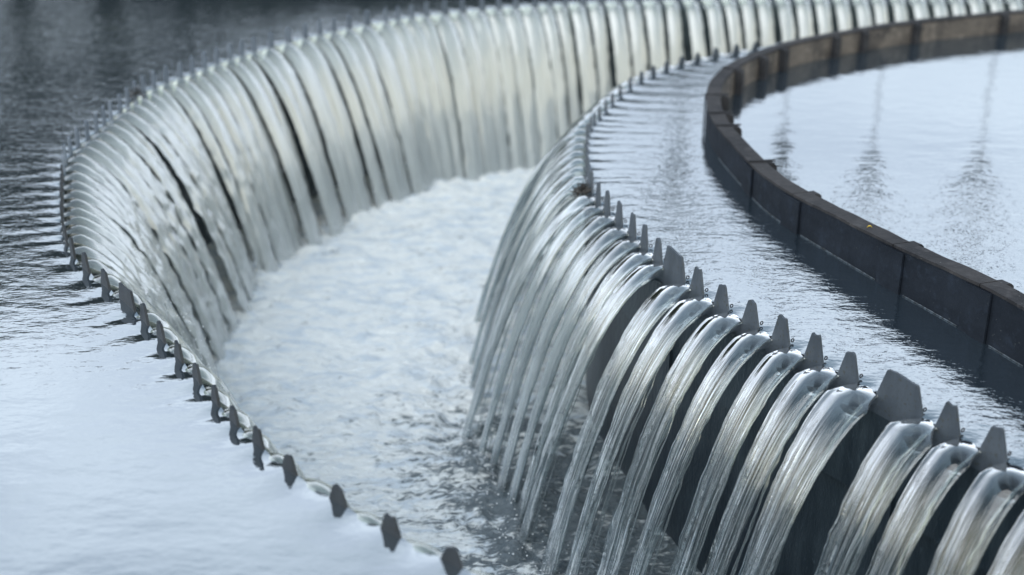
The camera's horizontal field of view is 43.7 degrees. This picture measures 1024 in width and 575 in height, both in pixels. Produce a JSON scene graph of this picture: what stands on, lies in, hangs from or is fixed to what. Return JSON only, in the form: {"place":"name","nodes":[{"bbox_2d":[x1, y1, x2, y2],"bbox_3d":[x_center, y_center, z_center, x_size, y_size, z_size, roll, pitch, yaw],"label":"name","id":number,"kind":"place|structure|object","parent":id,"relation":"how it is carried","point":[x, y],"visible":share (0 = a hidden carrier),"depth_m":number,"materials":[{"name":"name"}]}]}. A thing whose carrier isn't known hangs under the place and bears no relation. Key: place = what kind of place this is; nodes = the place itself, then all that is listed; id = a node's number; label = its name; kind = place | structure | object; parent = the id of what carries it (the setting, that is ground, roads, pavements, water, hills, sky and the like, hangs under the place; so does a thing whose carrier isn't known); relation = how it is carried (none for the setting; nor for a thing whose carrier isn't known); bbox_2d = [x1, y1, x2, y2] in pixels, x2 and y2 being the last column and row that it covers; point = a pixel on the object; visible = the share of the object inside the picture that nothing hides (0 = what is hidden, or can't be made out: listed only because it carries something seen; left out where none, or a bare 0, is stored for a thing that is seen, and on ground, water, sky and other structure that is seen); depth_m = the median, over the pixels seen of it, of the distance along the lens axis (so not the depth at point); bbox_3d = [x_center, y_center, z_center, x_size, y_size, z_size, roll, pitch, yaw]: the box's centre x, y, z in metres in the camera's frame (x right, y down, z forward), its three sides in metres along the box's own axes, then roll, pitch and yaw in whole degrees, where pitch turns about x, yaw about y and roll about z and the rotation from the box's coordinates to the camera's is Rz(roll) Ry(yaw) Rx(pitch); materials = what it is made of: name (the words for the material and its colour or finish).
{"place":"outdoors","nodes":[
{"label":"outdoors","id":0,"kind":"place"},
{"bbox_2d":[0,0,690,574],"bbox_3d":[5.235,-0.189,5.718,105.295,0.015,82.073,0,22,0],"label":"water","id":1,"kind":"structure","parent":0,"point":[128,446],"depth_m":4.37,"materials":[{"name":"grey liquid"}]},
{"bbox_2d":[136,144,701,574],"bbox_3d":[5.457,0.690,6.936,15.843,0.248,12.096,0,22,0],"label":"trough water","id":2,"kind":"structure","parent":0,"point":[347,377],"depth_m":7.42,"materials":[{"name":"liquid"}]},
{"bbox_2d":[127,81,573,573],"bbox_3d":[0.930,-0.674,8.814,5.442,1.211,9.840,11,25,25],"label":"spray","id":3,"kind":"object","parent":2,"relation":"on","point":[299,266],"visible":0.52,"depth_m":7.50,"materials":[{"name":"white liquid"}]},
{"bbox_2d":[583,41,1023,574],"bbox_3d":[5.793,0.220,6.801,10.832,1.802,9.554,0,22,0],"label":"weir","id":4,"kind":"object","parent":2,"relation":"on","point":[898,398],"visible":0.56,"depth_m":4.89,"materials":[{"name":"metal"}]},
{"bbox_2d":[469,167,585,386],"bbox_3d":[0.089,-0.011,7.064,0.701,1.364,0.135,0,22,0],"label":"falling stream","id":5,"kind":"structure","parent":4,"relation":"attached to","point":[490,320],"depth_m":7.07,"materials":[{"name":"liquid"}]},
{"bbox_2d":[469,151,588,363],"bbox_3d":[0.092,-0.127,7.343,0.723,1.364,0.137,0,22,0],"label":"falling stream","id":6,"kind":"structure","parent":4,"relation":"attached to","point":[486,312],"depth_m":7.33,"materials":[{"name":"liquid"}]},
{"bbox_2d":[461,194,602,440],"bbox_3d":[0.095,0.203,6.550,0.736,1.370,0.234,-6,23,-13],"label":"falling stream","id":7,"kind":"structure","parent":4,"relation":"on","point":[568,202],"depth_m":6.50,"materials":[{"name":"liquid"}]},
{"bbox_2d":[474,129,590,321],"bbox_3d":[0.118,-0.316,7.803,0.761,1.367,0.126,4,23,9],"label":"falling stream","id":8,"kind":"structure","parent":4,"relation":"attached to","point":[485,291],"depth_m":7.82,"materials":[{"name":"liquid"}]},
{"bbox_2d":[479,159,585,372],"bbox_3d":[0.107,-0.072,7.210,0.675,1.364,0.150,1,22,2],"label":"falling stream","id":9,"kind":"structure","parent":4,"relation":"attached to","point":[550,180],"depth_m":7.02,"materials":[{"name":"liquid"}]},
{"bbox_2d":[477,181,587,411],"bbox_3d":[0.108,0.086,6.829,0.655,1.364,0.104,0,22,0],"label":"falling stream","id":10,"kind":"structure","parent":4,"relation":"attached to","point":[481,396],"depth_m":6.71,"materials":[{"name":"liquid"}]},
{"bbox_2d":[482,175,586,382],"bbox_3d":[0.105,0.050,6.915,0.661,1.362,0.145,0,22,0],"label":"falling stream","id":11,"kind":"structure","parent":4,"relation":"attached to","point":[528,236],"depth_m":6.79,"materials":[{"name":"liquid"}]},
{"bbox_2d":[485,143,588,349],"bbox_3d":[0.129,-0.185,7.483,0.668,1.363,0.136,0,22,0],"label":"falling stream","id":12,"kind":"structure","parent":4,"relation":"attached to","point":[558,156],"depth_m":7.28,"materials":[{"name":"liquid"}]},
{"bbox_2d":[490,136,588,334],"bbox_3d":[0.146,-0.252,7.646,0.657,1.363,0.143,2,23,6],"label":"falling stream","id":13,"kind":"structure","parent":4,"relation":"attached to","point":[563,147],"depth_m":7.40,"materials":[{"name":"liquid"}]},
{"bbox_2d":[486,124,593,308],"bbox_3d":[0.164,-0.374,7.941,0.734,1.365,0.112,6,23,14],"label":"falling stream","id":14,"kind":"structure","parent":4,"relation":"attached to","point":[527,197],"depth_m":7.89,"materials":[{"name":"liquid"}]},
{"bbox_2d":[478,205,603,453],"bbox_3d":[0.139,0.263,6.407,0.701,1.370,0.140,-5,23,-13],"label":"falling stream","id":15,"kind":"structure","parent":4,"relation":"attached to","point":[498,385],"depth_m":6.35,"materials":[{"name":"liquid"}]},
{"bbox_2d":[489,214,614,474],"bbox_3d":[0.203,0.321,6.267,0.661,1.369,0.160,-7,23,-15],"label":"falling stream","id":16,"kind":"structure","parent":4,"relation":"attached to","point":[517,375],"depth_m":6.23,"materials":[{"name":"liquid"}]},
{"bbox_2d":[497,226,627,496],"bbox_3d":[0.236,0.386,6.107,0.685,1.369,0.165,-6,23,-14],"label":"falling stream","id":17,"kind":"structure","parent":4,"relation":"attached to","point":[550,322],"depth_m":6.03,"materials":[{"name":"liquid"}]},
{"bbox_2d":[517,104,610,282],"bbox_3d":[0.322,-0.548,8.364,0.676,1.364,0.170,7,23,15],"label":"falling stream","id":18,"kind":"structure","parent":4,"relation":"attached to","point":[595,108],"depth_m":8.25,"materials":[{"name":"liquid"}]},
{"bbox_2d":[507,239,639,504],"bbox_3d":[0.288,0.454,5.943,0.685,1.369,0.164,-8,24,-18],"label":"falling stream","id":19,"kind":"structure","parent":4,"relation":"attached to","point":[520,467],"depth_m":5.91,"materials":[{"name":"liquid"}]},
{"bbox_2d":[534,88,626,260],"bbox_3d":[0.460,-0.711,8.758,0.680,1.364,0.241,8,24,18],"label":"falling stream","id":20,"kind":"structure","parent":4,"relation":"attached to","point":[614,91],"depth_m":8.76,"materials":[{"name":"liquid"}]},
{"bbox_2d":[516,251,652,520],"bbox_3d":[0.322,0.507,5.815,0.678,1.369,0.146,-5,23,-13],"label":"falling stream","id":21,"kind":"structure","parent":4,"relation":"attached to","point":[620,264],"depth_m":5.70,"materials":[{"name":"clear liquid"}]},
{"bbox_2d":[518,264,663,544],"bbox_3d":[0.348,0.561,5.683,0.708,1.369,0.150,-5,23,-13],"label":"falling stream","id":22,"kind":"structure","parent":4,"relation":"attached to","point":[630,276],"depth_m":5.55,"materials":[{"name":"clear liquid"}]},
{"bbox_2d":[545,81,636,247],"bbox_3d":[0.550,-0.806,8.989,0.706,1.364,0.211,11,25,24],"label":"falling stream","id":23,"kind":"structure","parent":4,"relation":"attached to","point":[579,157],"depth_m":9.09,"materials":[{"name":"liquid"}]},
{"bbox_2d":[540,284,689,574],"bbox_3d":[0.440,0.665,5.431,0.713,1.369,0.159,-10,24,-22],"label":"falling stream","id":24,"kind":"structure","parent":4,"relation":"attached to","point":[657,294],"depth_m":5.34,"materials":[{"name":"clear liquid"}]},
{"bbox_2d":[565,296,712,574],"bbox_3d":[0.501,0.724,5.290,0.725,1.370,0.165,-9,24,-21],"label":"falling stream","id":25,"kind":"structure","parent":4,"relation":"attached to","point":[676,309],"depth_m":5.17,"materials":[{"name":"clear liquid"}]},
{"bbox_2d":[596,312,741,574],"bbox_3d":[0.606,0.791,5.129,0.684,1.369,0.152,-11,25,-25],"label":"falling stream","id":26,"kind":"structure","parent":4,"relation":"attached to","point":[703,326],"depth_m":5.02,"materials":[{"name":"clear liquid"}]},
{"bbox_2d":[629,330,770,574],"bbox_3d":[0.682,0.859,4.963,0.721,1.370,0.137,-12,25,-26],"label":"falling stream","id":27,"kind":"structure","parent":4,"relation":"attached to","point":[735,342],"depth_m":4.84,"materials":[{"name":"clear liquid"}]},
{"bbox_2d":[669,347,803,574],"bbox_3d":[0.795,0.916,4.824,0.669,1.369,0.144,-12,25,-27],"label":"falling stream","id":28,"kind":"structure","parent":4,"relation":"attached to","point":[782,374],"depth_m":4.70,"materials":[{"name":"clear liquid"}]},
{"bbox_2d":[702,365,837,574],"bbox_3d":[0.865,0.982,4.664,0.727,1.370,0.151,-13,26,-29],"label":"falling stream","id":29,"kind":"structure","parent":4,"relation":"attached to","point":[815,394],"depth_m":4.54,"materials":[{"name":"clear liquid"}]},
{"bbox_2d":[738,383,876,574],"bbox_3d":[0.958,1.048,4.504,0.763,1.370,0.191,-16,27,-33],"label":"falling stream","id":30,"kind":"structure","parent":4,"relation":"attached to","point":[856,413],"depth_m":4.39,"materials":[{"name":"clear liquid"}]},
{"bbox_2d":[814,418,935,574],"bbox_3d":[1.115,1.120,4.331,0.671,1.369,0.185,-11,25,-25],"label":"falling stream","id":31,"kind":"structure","parent":4,"relation":"attached to","point":[921,446],"depth_m":4.19,"materials":[{"name":"clear liquid"}]},
{"bbox_2d":[866,438,979,574],"bbox_3d":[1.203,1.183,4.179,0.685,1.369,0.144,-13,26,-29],"label":"falling stream","id":32,"kind":"structure","parent":4,"relation":"attached to","point":[972,453],"depth_m":4.05,"materials":[{"name":"clear liquid"}]},
{"bbox_2d":[928,462,1023,574],"bbox_3d":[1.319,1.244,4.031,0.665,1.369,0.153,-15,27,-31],"label":"falling stream","id":33,"kind":"structure","parent":4,"relation":"attached to","point":[1016,472],"depth_m":3.91,"materials":[{"name":"clear liquid"}]},
{"bbox_2d":[59,0,1023,568],"bbox_3d":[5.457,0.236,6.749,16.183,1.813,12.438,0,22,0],"label":"weir","id":34,"kind":"object","parent":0,"point":[389,524],"visible":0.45,"depth_m":9.68,"materials":[{"name":"grey metal"}]},
{"bbox_2d":[68,245,156,309],"bbox_3d":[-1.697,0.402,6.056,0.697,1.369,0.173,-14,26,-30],"label":"falling stream","id":35,"kind":"structure","parent":34,"relation":"attached to","point":[104,258],"depth_m":5.75,"materials":[{"name":"liquid"}]},
{"bbox_2d":[64,234,163,317],"bbox_3d":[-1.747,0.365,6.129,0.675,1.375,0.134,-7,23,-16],"label":"falling stream","id":36,"kind":"structure","parent":34,"relation":"attached to","point":[103,249],"depth_m":5.89,"materials":[{"name":"liquid"}]},
{"bbox_2d":[64,207,170,306],"bbox_3d":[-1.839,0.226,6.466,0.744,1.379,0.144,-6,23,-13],"label":"falling stream","id":37,"kind":"structure","parent":34,"relation":"attached to","point":[103,222],"depth_m":6.23,"materials":[{"name":"liquid"}]},
{"bbox_2d":[67,154,170,266],"bbox_3d":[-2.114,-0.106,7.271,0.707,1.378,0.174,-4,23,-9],"label":"falling stream","id":38,"kind":"structure","parent":34,"relation":"attached to","point":[102,170],"depth_m":7.04,"materials":[{"name":"liquid"}]},
{"bbox_2d":[64,199,176,312],"bbox_3d":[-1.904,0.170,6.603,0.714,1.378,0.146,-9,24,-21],"label":"falling stream","id":39,"kind":"structure","parent":34,"relation":"attached to","point":[104,216],"depth_m":6.38,"materials":[{"name":"liquid"}]},
{"bbox_2d":[66,225,187,343],"bbox_3d":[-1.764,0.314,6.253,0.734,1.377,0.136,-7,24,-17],"label":"falling stream","id":40,"kind":"structure","parent":34,"relation":"attached to","point":[120,254],"depth_m":6.05,"materials":[{"name":"liquid"}]},
{"bbox_2d":[64,172,191,319],"bbox_3d":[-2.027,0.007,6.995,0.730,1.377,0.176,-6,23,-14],"label":"falling stream","id":41,"kind":"structure","parent":34,"relation":"attached to","point":[109,194],"depth_m":6.79,"materials":[{"name":"liquid"}]},
{"bbox_2d":[64,181,195,345],"bbox_3d":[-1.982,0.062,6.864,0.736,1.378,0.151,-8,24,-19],"label":"falling stream","id":42,"kind":"structure","parent":34,"relation":"attached to","point":[101,196],"depth_m":6.61,"materials":[{"name":"liquid"}]},
{"bbox_2d":[64,216,208,370],"bbox_3d":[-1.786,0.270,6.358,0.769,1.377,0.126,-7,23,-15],"label":"falling stream","id":43,"kind":"structure","parent":34,"relation":"attached to","point":[118,243],"depth_m":6.20,"materials":[{"name":"liquid"}]},
{"bbox_2d":[65,163,211,355],"bbox_3d":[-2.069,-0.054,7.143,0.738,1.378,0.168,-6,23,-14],"label":"falling stream","id":44,"kind":"structure","parent":34,"relation":"attached to","point":[113,188],"depth_m":7.02,"materials":[{"name":"liquid"}]},
{"bbox_2d":[64,190,217,375],"bbox_3d":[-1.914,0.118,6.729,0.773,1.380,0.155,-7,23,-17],"label":"falling stream","id":45,"kind":"structure","parent":34,"relation":"attached to","point":[138,241],"depth_m":6.65,"materials":[{"name":"liquid"}]},
{"bbox_2d":[68,146,225,359],"bbox_3d":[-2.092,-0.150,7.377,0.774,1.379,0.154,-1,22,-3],"label":"falling stream","id":46,"kind":"structure","parent":34,"relation":"attached to","point":[114,168],"depth_m":7.31,"materials":[{"name":"liquid"}]},
{"bbox_2d":[113,290,184,361],"bbox_3d":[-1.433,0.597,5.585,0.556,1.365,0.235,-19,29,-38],"label":"falling stream","id":47,"kind":"structure","parent":34,"relation":"attached to","point":[139,299],"depth_m":5.31,"materials":[{"name":"liquid"}]},
{"bbox_2d":[81,139,224,347],"bbox_3d":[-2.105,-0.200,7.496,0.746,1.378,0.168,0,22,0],"label":"falling stream","id":48,"kind":"structure","parent":34,"relation":"attached to","point":[123,163],"depth_m":7.38,"materials":[{"name":"liquid"}]},
{"bbox_2d":[90,131,229,341],"bbox_3d":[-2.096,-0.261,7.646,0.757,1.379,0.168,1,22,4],"label":"falling stream","id":49,"kind":"structure","parent":34,"relation":"attached to","point":[130,155],"depth_m":7.57,"materials":[{"name":"liquid"}]},
{"bbox_2d":[102,119,226,323],"bbox_3d":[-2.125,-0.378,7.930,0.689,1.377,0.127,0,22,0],"label":"falling stream","id":50,"kind":"structure","parent":34,"relation":"attached to","point":[133,130],"depth_m":7.74,"materials":[{"name":"liquid"}]},
{"bbox_2d":[99,124,238,331],"bbox_3d":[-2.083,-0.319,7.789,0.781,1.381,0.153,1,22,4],"label":"falling stream","id":51,"kind":"structure","parent":34,"relation":"attached to","point":[140,148],"depth_m":7.71,"materials":[{"name":"liquid"}]},
{"bbox_2d":[152,327,193,372],"bbox_3d":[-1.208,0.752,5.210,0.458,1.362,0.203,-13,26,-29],"label":"falling stream","id":52,"kind":"structure","parent":34,"relation":"attached to","point":[173,336],"depth_m":4.96,"materials":[{"name":"liquid"}]},
{"bbox_2d":[113,111,250,312],"bbox_3d":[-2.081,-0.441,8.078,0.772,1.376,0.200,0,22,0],"label":"falling stream","id":53,"kind":"structure","parent":34,"relation":"attached to","point":[155,136],"depth_m":8.00,"materials":[{"name":"liquid"}]},
{"bbox_2d":[130,98,246,293],"bbox_3d":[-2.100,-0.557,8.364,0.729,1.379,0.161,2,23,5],"label":"falling stream","id":54,"kind":"structure","parent":34,"relation":"attached to","point":[159,113],"depth_m":8.19,"materials":[{"name":"liquid"}]},
{"bbox_2d":[122,104,255,300],"bbox_3d":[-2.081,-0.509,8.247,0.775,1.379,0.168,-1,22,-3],"label":"falling stream","id":55,"kind":"structure","parent":34,"relation":"attached to","point":[166,131],"depth_m":8.18,"materials":[{"name":"liquid"}]},
{"bbox_2d":[146,88,237,228],"bbox_3d":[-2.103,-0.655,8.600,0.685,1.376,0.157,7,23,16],"label":"falling stream","id":56,"kind":"structure","parent":34,"relation":"attached to","point":[174,104],"depth_m":8.43,"materials":[{"name":"liquid"}]},
{"bbox_2d":[137,93,257,285],"bbox_3d":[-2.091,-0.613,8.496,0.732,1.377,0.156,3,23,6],"label":"falling stream","id":57,"kind":"structure","parent":34,"relation":"attached to","point":[171,113],"depth_m":8.41,"materials":[{"name":"liquid"}]},
{"bbox_2d":[169,344,225,413],"bbox_3d":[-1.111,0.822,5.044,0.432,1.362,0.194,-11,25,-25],"label":"falling stream","id":58,"kind":"structure","parent":34,"relation":"attached to","point":[191,357],"depth_m":4.80,"materials":[{"name":"liquid"}]},
{"bbox_2d":[157,83,265,270],"bbox_3d":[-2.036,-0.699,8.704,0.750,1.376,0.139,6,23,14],"label":"falling stream","id":59,"kind":"structure","parent":34,"relation":"attached to","point":[188,104],"depth_m":8.60,"materials":[{"name":"liquid"}]},
{"bbox_2d":[188,364,241,416],"bbox_3d":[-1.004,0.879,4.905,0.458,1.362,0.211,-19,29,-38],"label":"falling stream","id":60,"kind":"structure","parent":34,"relation":"attached to","point":[212,378],"depth_m":4.64,"materials":[{"name":"liquid"}]},
{"bbox_2d":[171,78,278,271],"bbox_3d":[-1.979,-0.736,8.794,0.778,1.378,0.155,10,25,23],"label":"falling stream","id":61,"kind":"structure","parent":34,"relation":"attached to","point":[200,98],"depth_m":8.70,"materials":[{"name":"liquid"}]},
{"bbox_2d":[184,73,286,260],"bbox_3d":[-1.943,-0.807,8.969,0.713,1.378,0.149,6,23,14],"label":"falling stream","id":62,"kind":"structure","parent":34,"relation":"attached to","point":[212,93],"depth_m":8.90,"materials":[{"name":"liquid"}]},
{"bbox_2d":[196,68,295,258],"bbox_3d":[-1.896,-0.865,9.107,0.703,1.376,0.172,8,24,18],"label":"falling stream","id":63,"kind":"structure","parent":34,"relation":"attached to","point":[225,90],"depth_m":9.03,"materials":[{"name":"liquid"}]},
{"bbox_2d":[208,64,303,249],"bbox_3d":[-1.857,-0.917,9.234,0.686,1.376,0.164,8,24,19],"label":"falling stream","id":64,"kind":"structure","parent":34,"relation":"attached to","point":[233,81],"depth_m":9.15,"materials":[{"name":"liquid"}]},
{"bbox_2d":[220,59,321,245],"bbox_3d":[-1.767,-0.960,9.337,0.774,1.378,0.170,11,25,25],"label":"falling stream","id":65,"kind":"structure","parent":34,"relation":"attached to","point":[264,105],"depth_m":9.24,"materials":[{"name":"liquid"}]},
{"bbox_2d":[233,56,319,234],"bbox_3d":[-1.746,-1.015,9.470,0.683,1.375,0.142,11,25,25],"label":"falling stream","id":66,"kind":"structure","parent":34,"relation":"attached to","point":[254,68],"depth_m":9.35,"materials":[{"name":"liquid"}]},
{"bbox_2d":[246,52,341,236],"bbox_3d":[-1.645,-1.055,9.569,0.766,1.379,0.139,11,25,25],"label":"falling stream","id":67,"kind":"structure","parent":34,"relation":"attached to","point":[283,89],"depth_m":9.47,"materials":[{"name":"liquid"}]},
{"bbox_2d":[257,48,344,228],"bbox_3d":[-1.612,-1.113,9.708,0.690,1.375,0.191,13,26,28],"label":"falling stream","id":68,"kind":"structure","parent":34,"relation":"attached to","point":[281,63],"depth_m":9.62,"materials":[{"name":"liquid"}]},
{"bbox_2d":[275,43,358,222],"bbox_3d":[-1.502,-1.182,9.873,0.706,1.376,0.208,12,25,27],"label":"falling stream","id":69,"kind":"structure","parent":34,"relation":"attached to","point":[302,65],"depth_m":9.78,"materials":[{"name":"liquid"}]},
{"bbox_2d":[293,38,371,211],"bbox_3d":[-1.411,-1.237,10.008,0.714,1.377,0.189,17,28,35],"label":"falling stream","id":70,"kind":"structure","parent":34,"relation":"attached to","point":[320,63],"depth_m":9.91,"materials":[{"name":"liquid"}]},
{"bbox_2d":[309,35,388,207],"bbox_3d":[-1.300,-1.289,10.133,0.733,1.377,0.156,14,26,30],"label":"falling stream","id":71,"kind":"structure","parent":34,"relation":"attached to","point":[337,62],"depth_m":10.03,"materials":[{"name":"liquid"}]},
{"bbox_2d":[323,31,404,201],"bbox_3d":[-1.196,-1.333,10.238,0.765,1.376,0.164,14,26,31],"label":"falling stream","id":72,"kind":"structure","parent":34,"relation":"attached to","point":[372,109],"depth_m":10.14,"materials":[{"name":"liquid"}]},
{"bbox_2d":[338,28,412,196],"bbox_3d":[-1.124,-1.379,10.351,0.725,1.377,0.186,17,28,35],"label":"falling stream","id":73,"kind":"structure","parent":34,"relation":"attached to","point":[362,51],"depth_m":10.25,"materials":[{"name":"liquid"}]},
{"bbox_2d":[353,25,427,194],"bbox_3d":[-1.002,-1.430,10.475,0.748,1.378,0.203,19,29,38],"label":"falling stream","id":74,"kind":"structure","parent":34,"relation":"attached to","point":[383,58],"depth_m":10.37,"materials":[{"name":"liquid"}]},
{"bbox_2d":[372,22,437,185],"bbox_3d":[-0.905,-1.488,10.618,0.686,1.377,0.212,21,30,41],"label":"falling stream","id":75,"kind":"structure","parent":34,"relation":"attached to","point":[395,46],"depth_m":10.51,"materials":[{"name":"liquid"}]},
{"bbox_2d":[389,19,445,179],"bbox_3d":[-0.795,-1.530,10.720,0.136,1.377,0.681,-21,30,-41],"label":"falling stream","id":76,"kind":"structure","parent":34,"relation":"attached to","point":[407,39],"depth_m":10.60,"materials":[{"name":"liquid"}]},
{"bbox_2d":[401,17,455,180],"bbox_3d":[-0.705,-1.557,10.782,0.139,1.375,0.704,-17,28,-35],"label":"falling stream","id":77,"kind":"structure","parent":34,"relation":"attached to","point":[425,54],"depth_m":10.66,"materials":[{"name":"liquid"}]},
{"bbox_2d":[415,15,466,178],"bbox_3d":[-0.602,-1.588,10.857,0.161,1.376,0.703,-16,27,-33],"label":"falling stream","id":78,"kind":"structure","parent":34,"relation":"attached to","point":[438,53],"depth_m":10.73,"materials":[{"name":"liquid"}]},
{"bbox_2d":[430,13,484,180],"bbox_3d":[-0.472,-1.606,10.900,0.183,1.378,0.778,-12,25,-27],"label":"falling stream","id":79,"kind":"structure","parent":34,"relation":"attached to","point":[451,41],"depth_m":10.77,"materials":[{"name":"liquid"}]},
{"bbox_2d":[449,11,498,173],"bbox_3d":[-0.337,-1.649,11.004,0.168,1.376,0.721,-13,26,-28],"label":"falling stream","id":80,"kind":"structure","parent":34,"relation":"attached to","point":[483,112],"depth_m":10.88,"materials":[{"name":"liquid"}]},
{"bbox_2d":[466,9,510,171],"bbox_3d":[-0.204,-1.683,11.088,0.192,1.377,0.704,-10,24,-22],"label":"falling stream","id":81,"kind":"structure","parent":34,"relation":"attached to","point":[483,31],"depth_m":10.96,"materials":[{"name":"liquid"}]},
{"bbox_2d":[485,8,526,169],"bbox_3d":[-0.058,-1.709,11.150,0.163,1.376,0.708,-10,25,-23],"label":"falling stream","id":82,"kind":"structure","parent":34,"relation":"attached to","point":[509,81],"depth_m":11.02,"materials":[{"name":"liquid"}]},
{"bbox_2d":[502,6,541,169],"bbox_3d":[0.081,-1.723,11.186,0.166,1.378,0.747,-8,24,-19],"label":"falling stream","id":83,"kind":"structure","parent":34,"relation":"attached to","point":[523,65],"depth_m":11.05,"materials":[{"name":"liquid"}]},
{"bbox_2d":[520,5,561,165],"bbox_3d":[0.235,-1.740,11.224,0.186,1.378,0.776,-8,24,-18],"label":"falling stream","id":84,"kind":"structure","parent":34,"relation":"attached to","point":[543,81],"depth_m":11.08,"materials":[{"name":"liquid"}]},
{"bbox_2d":[538,4,571,164],"bbox_3d":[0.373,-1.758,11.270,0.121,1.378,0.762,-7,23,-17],"label":"falling stream","id":85,"kind":"structure","parent":34,"relation":"attached to","point":[553,41],"depth_m":11.13,"materials":[{"name":"liquid"}]},
{"bbox_2d":[553,4,584,161],"bbox_3d":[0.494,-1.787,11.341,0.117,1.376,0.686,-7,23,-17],"label":"falling stream","id":86,"kind":"structure","parent":34,"relation":"attached to","point":[567,40],"depth_m":11.20,"materials":[{"name":"liquid"}]},
{"bbox_2d":[568,3,596,121],"bbox_3d":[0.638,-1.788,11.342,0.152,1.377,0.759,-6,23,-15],"label":"falling stream","id":87,"kind":"structure","parent":34,"relation":"attached to","point":[585,57],"depth_m":11.19,"materials":[{"name":"liquid"}]},
{"bbox_2d":[587,2,611,111],"bbox_3d":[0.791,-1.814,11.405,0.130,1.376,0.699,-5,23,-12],"label":"falling stream","id":88,"kind":"structure","parent":34,"relation":"attached to","point":[601,45],"depth_m":11.26,"materials":[{"name":"liquid"}]},
{"bbox_2d":[605,1,632,87],"bbox_3d":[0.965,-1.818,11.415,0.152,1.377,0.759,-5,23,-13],"label":"falling stream","id":89,"kind":"structure","parent":34,"relation":"attached to","point":[621,44],"depth_m":11.26,"materials":[{"name":"liquid"}]},
{"bbox_2d":[624,1,647,80],"bbox_3d":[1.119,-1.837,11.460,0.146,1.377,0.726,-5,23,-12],"label":"falling stream","id":90,"kind":"structure","parent":34,"relation":"attached to","point":[638,42],"depth_m":11.31,"materials":[{"name":"liquid"}]},
{"bbox_2d":[643,0,666,70],"bbox_3d":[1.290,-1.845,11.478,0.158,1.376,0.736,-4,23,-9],"label":"falling stream","id":91,"kind":"structure","parent":34,"relation":"attached to","point":[655,25],"depth_m":11.34,"materials":[{"name":"liquid"}]},
{"bbox_2d":[663,0,683,66],"bbox_3d":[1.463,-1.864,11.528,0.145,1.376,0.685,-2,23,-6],"label":"falling stream","id":92,"kind":"structure","parent":34,"relation":"attached to","point":[675,35],"depth_m":11.38,"materials":[{"name":"liquid"}]},
{"bbox_2d":[683,0,705,58],"bbox_3d":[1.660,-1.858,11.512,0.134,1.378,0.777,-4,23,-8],"label":"falling stream","id":93,"kind":"structure","parent":34,"relation":"attached to","point":[696,29],"depth_m":11.37,"materials":[{"name":"liquid"}]},
{"bbox_2d":[703,0,726,53],"bbox_3d":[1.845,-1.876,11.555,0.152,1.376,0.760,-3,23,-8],"label":"falling stream","id":94,"kind":"structure","parent":34,"relation":"attached to","point":[717,34],"depth_m":11.42,"materials":[{"name":"liquid"}]},
{"bbox_2d":[722,0,741,52],"bbox_3d":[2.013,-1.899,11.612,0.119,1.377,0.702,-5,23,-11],"label":"falling stream","id":95,"kind":"structure","parent":34,"relation":"attached to","point":[732,14],"depth_m":11.47,"materials":[{"name":"liquid"}]},
{"bbox_2d":[739,1,757,50],"bbox_3d":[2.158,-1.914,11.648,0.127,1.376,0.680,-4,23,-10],"label":"falling stream","id":96,"kind":"structure","parent":34,"relation":"attached to","point":[749,23],"depth_m":11.50,"materials":[{"name":"liquid"}]},
{"bbox_2d":[755,0,774,46],"bbox_3d":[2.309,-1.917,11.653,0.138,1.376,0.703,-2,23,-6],"label":"falling stream","id":97,"kind":"structure","parent":34,"relation":"attached to","point":[766,25],"depth_m":11.52,"materials":[{"name":"liquid"}]},
{"bbox_2d":[774,0,795,41],"bbox_3d":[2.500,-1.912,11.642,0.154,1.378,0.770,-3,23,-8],"label":"falling stream","id":98,"kind":"structure","parent":34,"relation":"attached to","point":[787,22],"depth_m":11.51,"materials":[{"name":"liquid"}]},
{"bbox_2d":[794,0,813,37],"bbox_3d":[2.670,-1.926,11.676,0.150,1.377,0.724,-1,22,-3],"label":"falling stream","id":99,"kind":"structure","parent":34,"relation":"attached to","point":[805,19],"depth_m":11.54,"materials":[{"name":"liquid"}]},
{"bbox_2d":[814,1,831,34],"bbox_3d":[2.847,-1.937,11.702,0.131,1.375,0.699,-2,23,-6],"label":"falling stream","id":100,"kind":"structure","parent":34,"relation":"attached to","point":[824,17],"depth_m":11.57,"materials":[{"name":"liquid"}]},
{"bbox_2d":[833,0,851,30],"bbox_3d":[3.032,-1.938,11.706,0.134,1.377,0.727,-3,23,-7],"label":"falling stream","id":101,"kind":"structure","parent":34,"relation":"attached to","point":[844,17],"depth_m":11.58,"materials":[{"name":"liquid"}]},
{"bbox_2d":[853,0,871,26],"bbox_3d":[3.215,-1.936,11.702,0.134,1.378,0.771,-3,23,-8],"label":"falling stream","id":102,"kind":"structure","parent":34,"relation":"attached to","point":[863,14],"depth_m":11.59,"materials":[{"name":"liquid"}]},
{"bbox_2d":[874,0,887,24],"bbox_3d":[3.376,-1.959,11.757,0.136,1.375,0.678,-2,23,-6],"label":"falling stream","id":103,"kind":"structure","parent":34,"relation":"attached to","point":[881,13],"depth_m":11.63,"materials":[{"name":"liquid"}]},
{"bbox_2d":[585,32,1023,468],"bbox_3d":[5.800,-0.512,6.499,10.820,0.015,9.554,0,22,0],"label":"water","id":104,"kind":"structure","parent":0,"point":[922,143],"depth_m":6.50,"materials":[{"name":"grey liquid"}]},
{"bbox_2d":[703,9,1023,473],"bbox_3d":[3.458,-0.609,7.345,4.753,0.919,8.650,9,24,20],"label":"scum baffle","id":105,"kind":"object","parent":104,"relation":"in","point":[980,307],"visible":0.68,"depth_m":5.78,"materials":[{"name":"grey metal"}]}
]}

